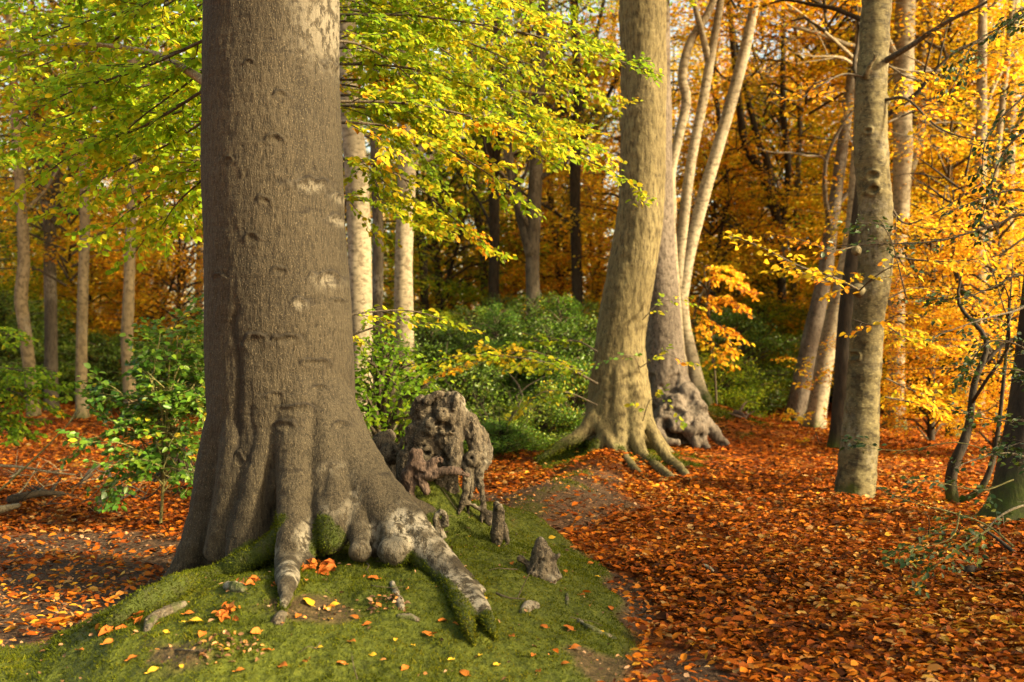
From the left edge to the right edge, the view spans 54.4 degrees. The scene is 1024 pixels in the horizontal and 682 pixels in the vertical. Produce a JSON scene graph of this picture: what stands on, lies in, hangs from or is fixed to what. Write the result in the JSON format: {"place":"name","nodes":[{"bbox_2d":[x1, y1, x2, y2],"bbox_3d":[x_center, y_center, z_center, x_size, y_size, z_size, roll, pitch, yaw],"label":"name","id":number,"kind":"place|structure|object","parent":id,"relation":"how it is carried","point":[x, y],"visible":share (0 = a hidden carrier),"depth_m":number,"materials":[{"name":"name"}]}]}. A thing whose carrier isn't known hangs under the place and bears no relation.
{"place":"outdoors","nodes":[
{"label":"outdoors","id":0,"kind":"place"},
{"bbox_2d":[0,355,1023,681],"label":"ground","id":1,"kind":"structure","parent":0,"point":[162,649],"depth_m":4.76,"materials":[{"name":"plant"}]},
{"bbox_2d":[0,323,43,404],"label":"holly bush","id":2,"kind":"object","parent":1,"relation":"on","point":[5,362],"visible":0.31,"depth_m":22.14,"materials":[{"name":"green plant"}]},
{"bbox_2d":[0,326,88,446],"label":"beech sapling","id":3,"kind":"object","parent":1,"relation":"on","point":[14,435],"visible":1,"depth_m":10.23,"materials":[{"name":"green plant"}]},
{"bbox_2d":[0,4,102,350],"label":"young beech","id":4,"kind":"object","parent":1,"relation":"on","point":[2,241],"visible":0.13,"depth_m":24.71,"materials":[{"name":"green plant"}]},
{"bbox_2d":[0,289,103,403],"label":"holly bush","id":5,"kind":"object","parent":1,"relation":"on","point":[5,309],"visible":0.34,"depth_m":22.88,"materials":[{"name":"green plant"}]},
{"bbox_2d":[0,157,119,329],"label":"young beech","id":6,"kind":"object","parent":1,"relation":"on","point":[43,274],"visible":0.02,"depth_m":29.66,"materials":[{"name":"orange plant"}]},
{"bbox_2d":[0,326,121,400],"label":"holly bush","id":7,"kind":"object","parent":1,"relation":"on","point":[62,333],"visible":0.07,"depth_m":24.21,"materials":[{"name":"green plant"}]},
{"bbox_2d":[2,161,152,362],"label":"young beech","id":8,"kind":"object","parent":1,"relation":"on","point":[94,272],"visible":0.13,"depth_m":26.74,"materials":[{"name":"orange plant"}]},
{"bbox_2d":[0,74,156,355],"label":"young beech","id":9,"kind":"object","parent":1,"relation":"on","point":[33,276],"visible":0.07,"depth_m":27.84,"materials":[{"name":"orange plant"}]},
{"bbox_2d":[40,330,150,402],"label":"holly bush","id":10,"kind":"object","parent":1,"relation":"on","point":[102,344],"visible":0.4,"depth_m":23.08,"materials":[{"name":"green plant"}]},
{"bbox_2d":[0,0,195,411],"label":"beech tree","id":11,"kind":"object","parent":1,"relation":"on","point":[50,330],"visible":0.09,"depth_m":20.91,"materials":[{"name":"brown plant"}]},
{"bbox_2d":[0,0,200,419],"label":"beech tree","id":12,"kind":"object","parent":1,"relation":"on","point":[23,251],"visible":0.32,"depth_m":19.50,"materials":[{"name":"green plant"}]},
{"bbox_2d":[0,0,201,415],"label":"beech tree","id":13,"kind":"object","parent":1,"relation":"on","point":[127,319],"visible":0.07,"depth_m":18.52,"materials":[{"name":"beige plant"}]},
{"bbox_2d":[0,38,202,333],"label":"young beech","id":14,"kind":"object","parent":1,"relation":"on","point":[93,214],"visible":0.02,"depth_m":31.62,"materials":[{"name":"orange plant"}]},
{"bbox_2d":[13,0,202,418],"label":"beech tree","id":15,"kind":"object","parent":1,"relation":"on","point":[81,369],"visible":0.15,"depth_m":18.73,"materials":[{"name":"beige plant"}]},
{"bbox_2d":[26,62,202,353],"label":"young beech","id":16,"kind":"object","parent":1,"relation":"on","point":[102,287],"visible":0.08,"depth_m":26.21,"materials":[{"name":"orange plant"}]},
{"bbox_2d":[55,293,206,526],"bbox_3d":[-2.921,0.574,7.915,1.292,1.948,1.076,0,0,-22],"label":"shrub","id":17,"kind":"object","parent":1,"relation":"on","point":[168,399],"visible":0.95,"depth_m":7.81,"materials":[{"name":"green plant"}]},
{"bbox_2d":[63,48,203,346],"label":"young beech","id":18,"kind":"object","parent":1,"relation":"on","point":[179,300],"visible":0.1,"depth_m":24.38,"materials":[{"name":"green plant"}]},
{"bbox_2d":[89,337,197,407],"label":"holly bush","id":19,"kind":"object","parent":1,"relation":"on","point":[136,355],"visible":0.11,"depth_m":21.73,"materials":[{"name":"green plant"}]},
{"bbox_2d":[88,193,203,361],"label":"young beech","id":20,"kind":"object","parent":1,"relation":"on","point":[116,310],"visible":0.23,"depth_m":25.42,"materials":[{"name":"orange plant"}]},
{"bbox_2d":[143,601,186,631],"bbox_3d":[-1.529,1.198,4.335,0.084,0.067,0.340,0,0,10],"label":"root fragment","id":21,"kind":"object","parent":1,"relation":"on","point":[150,620],"visible":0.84,"depth_m":4.33,"materials":[{"name":"brown plant"}]},
{"bbox_2d":[193,630,264,663],"bbox_3d":[-1.115,1.202,3.917,0.277,0.089,0.210,0,0,-17],"label":"leaf pile","id":22,"kind":"object","parent":1,"relation":"on","point":[203,653],"visible":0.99,"depth_m":3.90,"materials":[{"name":"orange plant"}]},
{"bbox_2d":[301,557,335,574],"bbox_3d":[-0.968,1.121,4.945,0.214,0.097,0.184,0,0,0],"label":"leaf pile","id":23,"kind":"object","parent":1,"relation":"on","point":[324,567],"visible":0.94,"depth_m":4.91,"materials":[{"name":"orange plant"}]},
{"bbox_2d":[0,0,663,646],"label":"beech tree","id":24,"kind":"object","parent":1,"relation":"on","point":[292,474],"visible":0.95,"depth_m":5.54,"materials":[{"name":"grey plant"}]},
{"bbox_2d":[372,429,403,477],"bbox_3d":[-0.823,0.865,6.556,0.262,0.560,0.225,0,0,21],"label":"tree stump","id":25,"kind":"object","parent":1,"relation":"on","point":[388,447],"visible":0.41,"depth_m":6.50,"materials":[{"name":"wood"}]},
{"bbox_2d":[342,41,465,342],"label":"young beech","id":26,"kind":"object","parent":1,"relation":"on","point":[390,262],"visible":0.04,"depth_m":22.73,"materials":[{"name":"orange plant"}]},
{"bbox_2d":[339,0,473,435],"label":"beech tree","id":27,"kind":"object","parent":1,"relation":"on","point":[359,252],"visible":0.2,"depth_m":13.87,"materials":[{"name":"beige plant"}]},
{"bbox_2d":[0,403,815,681],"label":"moss carpet","id":28,"kind":"object","parent":1,"relation":"on","point":[314,581],"visible":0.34,"depth_m":4.56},
{"bbox_2d":[357,1,461,395],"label":"beech tree","id":29,"kind":"object","parent":1,"relation":"on","point":[377,268],"visible":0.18,"depth_m":15.46,"materials":[{"name":"brown plant"}]},
{"bbox_2d":[354,325,466,448],"bbox_3d":[-1.238,0.830,8.795,1.644,1.953,1.403,0,0,-34],"label":"bush","id":30,"kind":"object","parent":1,"relation":"on","point":[378,409],"visible":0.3,"depth_m":8.68,"materials":[{"name":"green plant"}]},
{"bbox_2d":[343,40,494,332],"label":"young beech","id":31,"kind":"object","parent":1,"relation":"on","point":[389,213],"visible":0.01,"depth_m":32.72,"materials":[{"name":"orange plant"}]},
{"bbox_2d":[400,448,469,495],"bbox_3d":[-0.478,0.848,6.098,0.430,0.384,0.122,0,0,10],"label":"broken root","id":32,"kind":"object","parent":1,"relation":"on","point":[418,470],"visible":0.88,"depth_m":6.07,"materials":[{"name":"brown wood"}]},
{"bbox_2d":[373,320,506,422],"bbox_3d":[-1.295,0.668,15.333,2.940,2.118,3.176,0,0,0],"label":"holly bush","id":33,"kind":"object","parent":1,"relation":"on","point":[430,341],"visible":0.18,"depth_m":14.82,"materials":[{"name":"green plant"}]},
{"bbox_2d":[432,509,448,538],"bbox_3d":[-0.422,1.096,5.898,0.100,0.207,0.072,0,0,0],"label":"root loop","id":34,"kind":"object","parent":1,"relation":"on","point":[439,525],"visible":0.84,"depth_m":5.87,"materials":[{"name":"brown plant"}]},
{"bbox_2d":[382,21,500,332],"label":"beech tree","id":35,"kind":"object","parent":1,"relation":"on","point":[436,258],"visible":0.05,"depth_m":26.95,"materials":[{"name":"brown plant"}]},
{"bbox_2d":[363,113,523,345],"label":"young beech","id":36,"kind":"object","parent":1,"relation":"on","point":[452,272],"visible":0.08,"depth_m":28.28,"materials":[{"name":"orange plant"}]},
{"bbox_2d":[396,390,492,525],"bbox_3d":[-0.427,0.743,6.321,0.630,0.865,0.326,0,0,0],"label":"tree stump","id":37,"kind":"object","parent":1,"relation":"on","point":[444,425],"visible":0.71,"depth_m":6.24,"materials":[{"name":"wood"}]},
{"bbox_2d":[345,70,560,339],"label":"young beech","id":38,"kind":"object","parent":1,"relation":"on","point":[467,292],"visible":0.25,"depth_m":25.81,"materials":[{"name":"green plant"}]},
{"bbox_2d":[428,304,493,365],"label":"holly bush","id":39,"kind":"object","parent":1,"relation":"on","point":[467,312],"visible":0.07,"depth_m":17.46,"materials":[{"name":"green plant"}]},
{"bbox_2d":[394,342,545,434],"bbox_3d":[-0.693,0.927,14.251,2.533,1.826,2.662,0,0,-13],"label":"holly bush","id":40,"kind":"object","parent":1,"relation":"on","point":[466,380],"visible":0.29,"depth_m":13.88,"materials":[{"name":"green plant"}]},
{"bbox_2d":[364,0,589,429],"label":"beech tree","id":41,"kind":"object","parent":1,"relation":"on","point":[403,284],"visible":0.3,"depth_m":14.48,"materials":[{"name":"beige plant"}]},
{"bbox_2d":[414,54,545,330],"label":"beech tree","id":42,"kind":"object","parent":1,"relation":"on","point":[424,300],"visible":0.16,"depth_m":24.92,"materials":[{"name":"brown plant"}]},
{"bbox_2d":[431,26,531,327],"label":"beech tree","id":43,"kind":"object","parent":1,"relation":"on","point":[482,257],"visible":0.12,"depth_m":26.91,"materials":[{"name":"brown plant"}]},
{"bbox_2d":[386,111,585,338],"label":"young beech","id":44,"kind":"object","parent":1,"relation":"on","point":[469,221],"visible":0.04,"depth_m":29.95,"materials":[{"name":"orange plant"}]},
{"bbox_2d":[432,300,543,412],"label":"bush","id":45,"kind":"object","parent":1,"relation":"on","point":[494,314],"visible":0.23,"depth_m":14.88,"materials":[{"name":"green plant"}]},
{"bbox_2d":[0,458,988,681],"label":"leaf debris","id":46,"kind":"object","parent":1,"relation":"on","point":[344,606],"visible":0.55,"depth_m":6.10,"materials":[{"name":"orange plant"}]},
{"bbox_2d":[467,292,525,338],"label":"holly bush","id":47,"kind":"object","parent":1,"relation":"on","point":[490,299],"visible":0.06,"depth_m":20.41,"materials":[{"name":"green plant"}]},
{"bbox_2d":[490,501,509,545],"bbox_3d":[-0.077,1.110,5.978,0.105,0.299,0.090,0,0,38],"label":"root spike","id":48,"kind":"object","parent":1,"relation":"on","point":[499,532],"visible":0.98,"depth_m":5.95,"materials":[{"name":"brown plant"}]},
{"bbox_2d":[387,28,620,327],"bbox_3d":[-0.130,-3.707,27.967,6.914,10.503,7.218,0,0,0],"label":"young beech","id":49,"kind":"object","parent":1,"relation":"on","point":[509,192],"visible":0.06,"depth_m":27.55,"materials":[{"name":"orange plant"}]},
{"bbox_2d":[439,311,581,432],"bbox_3d":[0.043,0.621,15.607,3.286,2.260,2.957,0,0,0],"label":"holly bush","id":50,"kind":"object","parent":1,"relation":"on","point":[465,338],"visible":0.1,"depth_m":15.10,"materials":[{"name":"green plant"}]},
{"bbox_2d":[412,0,609,311],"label":"beech tree","id":51,"kind":"object","parent":1,"relation":"on","point":[493,219],"visible":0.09,"depth_m":22.94,"materials":[{"name":"yellow plant"}]},
{"bbox_2d":[461,369,560,459],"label":"bush","id":52,"kind":"object","parent":1,"relation":"on","point":[500,440],"visible":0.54,"depth_m":12.41,"materials":[{"name":"green plant"}]},
{"bbox_2d":[0,384,1023,681],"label":"leaf litter","id":53,"kind":"object","parent":1,"relation":"on","point":[806,564],"visible":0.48,"depth_m":6.82,"materials":[{"name":"orange plant"}]},
{"bbox_2d":[6,478,64,503],"bbox_3d":[-4.384,1.385,9.207,0.346,0.147,0.718,0,0,0],"label":"log","id":54,"kind":"object","parent":53,"relation":"on","point":[13,498],"visible":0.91,"depth_m":9.16,"materials":[{"name":"wood"}]},
{"bbox_2d":[963,525,1017,575],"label":"fallen branch","id":55,"kind":"object","parent":53,"relation":"on","point":[970,568],"visible":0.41,"depth_m":6.80,"materials":[{"name":"wood"}]},
{"bbox_2d":[0,0,1023,363],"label":"woodland","id":56,"kind":"object","parent":1,"relation":"on","point":[392,218],"depth_m":40.57,"materials":[{"name":"green plant"}]},
{"bbox_2d":[417,0,620,318],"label":"beech tree","id":57,"kind":"object","parent":1,"relation":"on","point":[529,227],"visible":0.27,"depth_m":19.96,"materials":[{"name":"yellow plant"}]},
{"bbox_2d":[449,314,594,441],"bbox_3d":[0.653,0.766,14.501,2.769,2.352,2.659,0,0,40],"label":"holly bush","id":58,"kind":"object","parent":1,"relation":"on","point":[554,352],"visible":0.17,"depth_m":14.29,"materials":[{"name":"green plant"}]},
{"bbox_2d":[468,292,585,353],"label":"holly bush","id":59,"kind":"object","parent":1,"relation":"on","point":[525,303],"visible":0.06,"depth_m":18.45,"materials":[{"name":"green plant"}]},
{"bbox_2d":[479,368,584,455],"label":"bush","id":60,"kind":"object","parent":1,"relation":"on","point":[540,415],"visible":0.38,"depth_m":13.07,"materials":[{"name":"green plant"}]},
{"bbox_2d":[516,536,561,583],"bbox_3d":[0.171,1.240,5.390,0.259,0.355,0.173,0,0,38],"label":"tree stump","id":61,"kind":"object","parent":1,"relation":"on","point":[545,567],"visible":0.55,"depth_m":5.37,"materials":[{"name":"grey wood"}]},
{"bbox_2d":[467,64,618,313],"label":"young beech","id":62,"kind":"object","parent":1,"relation":"on","point":[521,172],"visible":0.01,"depth_m":32.36,"materials":[{"name":"orange plant"}]},
{"bbox_2d":[484,96,617,330],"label":"young beech","id":63,"kind":"object","parent":1,"relation":"on","point":[563,240],"visible":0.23,"depth_m":25.31,"materials":[{"name":"orange plant"}]},
{"bbox_2d":[509,349,593,446],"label":"bush","id":64,"kind":"object","parent":1,"relation":"on","point":[560,379],"visible":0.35,"depth_m":13.41,"materials":[{"name":"green plant"}]},
{"bbox_2d":[506,0,597,305],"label":"beech tree","id":65,"kind":"object","parent":1,"relation":"on","point":[553,226],"visible":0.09,"depth_m":25.93,"materials":[{"name":"brown plant"}]},
{"bbox_2d":[399,0,707,484],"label":"beech tree","id":66,"kind":"object","parent":1,"relation":"on","point":[618,412],"visible":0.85,"depth_m":11.34,"materials":[{"name":"brown plant"}]},
{"bbox_2d":[513,289,595,392],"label":"bush","id":67,"kind":"object","parent":1,"relation":"on","point":[559,309],"visible":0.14,"depth_m":15.57,"materials":[{"name":"green plant"}]},
{"bbox_2d":[454,0,686,320],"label":"beech tree","id":68,"kind":"object","parent":1,"relation":"on","point":[575,242],"visible":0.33,"depth_m":21.95,"materials":[{"name":"yellow plant"}]},
{"bbox_2d":[549,296,599,343],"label":"holly bush","id":69,"kind":"object","parent":1,"relation":"on","point":[584,303],"visible":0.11,"depth_m":19.41,"materials":[{"name":"green plant"}]},
{"bbox_2d":[464,32,703,319],"bbox_3d":[2.189,-3.260,26.069,6.070,9.638,6.462,0,0,25],"label":"young beech","id":70,"kind":"object","parent":1,"relation":"on","point":[604,177],"visible":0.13,"depth_m":25.30,"materials":[{"name":"orange plant"}]},
{"bbox_2d":[519,3,777,353],"bbox_3d":[3.191,-3.201,23.148,6.186,9.638,6.512,0,0,0],"label":"young beech","id":71,"kind":"object","parent":1,"relation":"on","point":[591,205],"visible":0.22,"depth_m":22.43,"materials":[{"name":"orange plant"}]},
{"bbox_2d":[645,0,729,448],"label":"beech tree","id":72,"kind":"object","parent":1,"relation":"on","point":[687,403],"visible":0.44,"depth_m":13.36,"materials":[{"name":"brown plant"}]},
{"bbox_2d":[584,83,809,370],"bbox_3d":[4.123,-2.281,21.832,4.935,7.834,5.047,0,0,0],"label":"young beech","id":73,"kind":"object","parent":1,"relation":"on","point":[745,221],"visible":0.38,"depth_m":21.46,"materials":[{"name":"orange plant"}]},
{"bbox_2d":[595,19,806,375],"bbox_3d":[6.479,-4.689,33.103,7.726,12.232,8.225,0,0,17],"label":"young beech","id":74,"kind":"object","parent":1,"relation":"on","point":[680,53],"visible":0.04,"depth_m":32.50,"materials":[{"name":"orange plant"}]},
{"bbox_2d":[611,0,812,326],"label":"beech tree","id":75,"kind":"object","parent":1,"relation":"on","point":[718,109],"visible":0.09,"depth_m":25.66,"materials":[{"name":"orange plant"}]},
{"bbox_2d":[689,265,762,403],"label":"beech sapling","id":76,"kind":"object","parent":1,"relation":"on","point":[732,282],"visible":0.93,"depth_m":16.13,"materials":[{"name":"orange plant"}]},
{"bbox_2d":[672,0,808,405],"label":"beech tree","id":77,"kind":"object","parent":1,"relation":"on","point":[687,235],"visible":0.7,"depth_m":15.31,"materials":[{"name":"beige plant"}]},
{"bbox_2d":[698,343,785,420],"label":"understorey bush","id":78,"kind":"object","parent":1,"relation":"on","point":[734,396],"visible":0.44,"depth_m":17.84,"materials":[{"name":"green plant"}]},
{"bbox_2d":[690,302,801,419],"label":"understorey bush","id":79,"kind":"object","parent":1,"relation":"on","point":[765,345],"visible":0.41,"depth_m":19.11,"materials":[{"name":"green plant"}]},
{"bbox_2d":[691,267,805,390],"bbox_3d":[5.540,-0.036,23.062,3.557,3.375,4.074,0,0,0],"label":"understorey bush","id":80,"kind":"object","parent":1,"relation":"on","point":[757,287],"visible":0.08,"depth_m":22.53,"materials":[{"name":"green plant"}]},
{"bbox_2d":[670,0,849,407],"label":"beech tree","id":81,"kind":"object","parent":1,"relation":"on","point":[778,217],"visible":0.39,"depth_m":22.02,"materials":[{"name":"orange plant"}]},
{"bbox_2d":[676,58,848,326],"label":"young beech","id":82,"kind":"object","parent":1,"relation":"on","point":[760,159],"visible":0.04,"depth_m":26.49,"materials":[{"name":"orange plant"}]},
{"bbox_2d":[696,295,833,412],"bbox_3d":[5.414,0.403,21.066,3.492,2.731,3.817,0,0,0],"label":"understorey bush","id":83,"kind":"object","parent":1,"relation":"on","point":[772,314],"visible":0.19,"depth_m":20.62,"materials":[{"name":"green plant"}]},
{"bbox_2d":[693,3,852,398],"bbox_3d":[6.745,-3.655,23.882,5.473,10.700,5.605,0,0,15],"label":"beech tree","id":84,"kind":"object","parent":1,"relation":"on","point":[800,125],"visible":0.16,"depth_m":23.24,"materials":[{"name":"brown plant"}]},
{"bbox_2d":[682,22,913,350],"bbox_3d":[7.518,-3.234,24.966,6.070,9.638,6.462,0,0,43],"label":"young beech","id":85,"kind":"object","parent":1,"relation":"on","point":[804,180],"visible":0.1,"depth_m":24.48,"materials":[{"name":"orange plant"}]},
{"bbox_2d":[670,0,930,423],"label":"beech tree","id":86,"kind":"object","parent":1,"relation":"on","point":[797,400],"visible":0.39,"depth_m":18.15,"materials":[{"name":"orange plant"}]},
{"bbox_2d":[771,356,833,434],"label":"beech sapling","id":87,"kind":"object","parent":1,"relation":"on","point":[809,382],"visible":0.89,"depth_m":14.34,"materials":[{"name":"orange plant"}]},
{"bbox_2d":[754,0,925,431],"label":"beech tree","id":88,"kind":"object","parent":1,"relation":"on","point":[819,400],"visible":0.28,"depth_m":16.51,"materials":[{"name":"brown plant"}]},
{"bbox_2d":[715,0,977,431],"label":"beech tree","id":89,"kind":"object","parent":1,"relation":"on","point":[905,28],"visible":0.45,"depth_m":16.71,"materials":[{"name":"brown plant"}]},
{"bbox_2d":[744,68,962,346],"bbox_3d":[8.827,-2.657,24.193,6.101,8.518,4.952,0,0,29],"label":"young beech","id":90,"kind":"object","parent":1,"relation":"on","point":[820,149],"visible":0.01,"depth_m":23.88,"materials":[{"name":"orange plant"}]},
{"bbox_2d":[723,0,1023,501],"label":"beech tree","id":91,"kind":"object","parent":1,"relation":"on","point":[863,401],"visible":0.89,"depth_m":9.17,"materials":[{"name":"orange plant"}]},
{"bbox_2d":[729,0,1023,342],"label":"beech tree","id":92,"kind":"object","parent":1,"relation":"on","point":[915,154],"visible":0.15,"depth_m":19.89,"materials":[{"name":"orange plant"}]},
{"bbox_2d":[734,0,1021,452],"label":"beech tree","id":93,"kind":"object","parent":1,"relation":"on","point":[845,313],"visible":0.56,"depth_m":13.14,"materials":[{"name":"brown plant"}]},
{"bbox_2d":[780,0,1023,432],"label":"beech tree","id":94,"kind":"object","parent":1,"relation":"on","point":[981,110],"visible":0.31,"depth_m":17.19,"materials":[{"name":"orange plant"}]},
{"bbox_2d":[798,3,1023,354],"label":"young beech","id":95,"kind":"object","parent":1,"relation":"on","point":[969,40],"visible":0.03,"depth_m":22.79,"materials":[{"name":"orange plant"}]},
{"bbox_2d":[880,310,954,411],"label":"understorey bush","id":96,"kind":"object","parent":1,"relation":"on","point":[884,361],"visible":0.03,"depth_m":20.73,"materials":[{"name":"orange plant"}]},
{"bbox_2d":[818,170,1017,445],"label":"young beech","id":97,"kind":"object","parent":1,"relation":"on","point":[930,432],"visible":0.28,"depth_m":14.14,"materials":[{"name":"orange plant"}]},
{"bbox_2d":[819,9,1023,597],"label":"holly tree","id":98,"kind":"object","parent":1,"relation":"on","point":[1008,23],"visible":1,"depth_m":5.52,"materials":[{"name":"green plant"}]},
{"bbox_2d":[825,0,1023,407],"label":"beech tree","id":99,"kind":"object","parent":1,"relation":"on","point":[1010,121],"visible":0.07,"depth_m":18.52,"materials":[{"name":"orange plant"}]},
{"bbox_2d":[836,0,1023,424],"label":"beech tree","id":100,"kind":"object","parent":1,"relation":"on","point":[1001,106],"visible":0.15,"depth_m":17.58,"materials":[{"name":"orange plant"}]},
{"bbox_2d":[881,125,1023,458],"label":"young beech","id":101,"kind":"object","parent":1,"relation":"on","point":[993,389],"visible":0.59,"depth_m":12.58,"materials":[{"name":"orange plant"}]},
{"bbox_2d":[884,152,1023,404],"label":"young beech","id":102,"kind":"object","parent":1,"relation":"on","point":[926,199],"visible":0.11,"depth_m":19.27,"materials":[{"name":"orange plant"}]},
{"bbox_2d":[890,0,1023,312],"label":"young beech","id":103,"kind":"object","parent":1,"relation":"on","point":[1020,163],"visible":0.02,"depth_m":21.70,"materials":[{"name":"orange plant"}]},
{"bbox_2d":[944,212,1015,504],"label":"sapling","id":104,"kind":"object","parent":1,"relation":"on","point":[958,453],"visible":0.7,"depth_m":8.96,"materials":[{"name":"brown plant"}]},
{"bbox_2d":[968,274,1023,528],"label":"beech tree","id":105,"kind":"object","parent":1,"relation":"on","point":[1010,494],"visible":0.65,"depth_m":8.03,"materials":[{"name":"brown plant"}]},
{"bbox_2d":[0,0,1023,343],"label":"sky","id":106,"kind":"structure","parent":0,"point":[594,14],"materials":[{"name":"white"}]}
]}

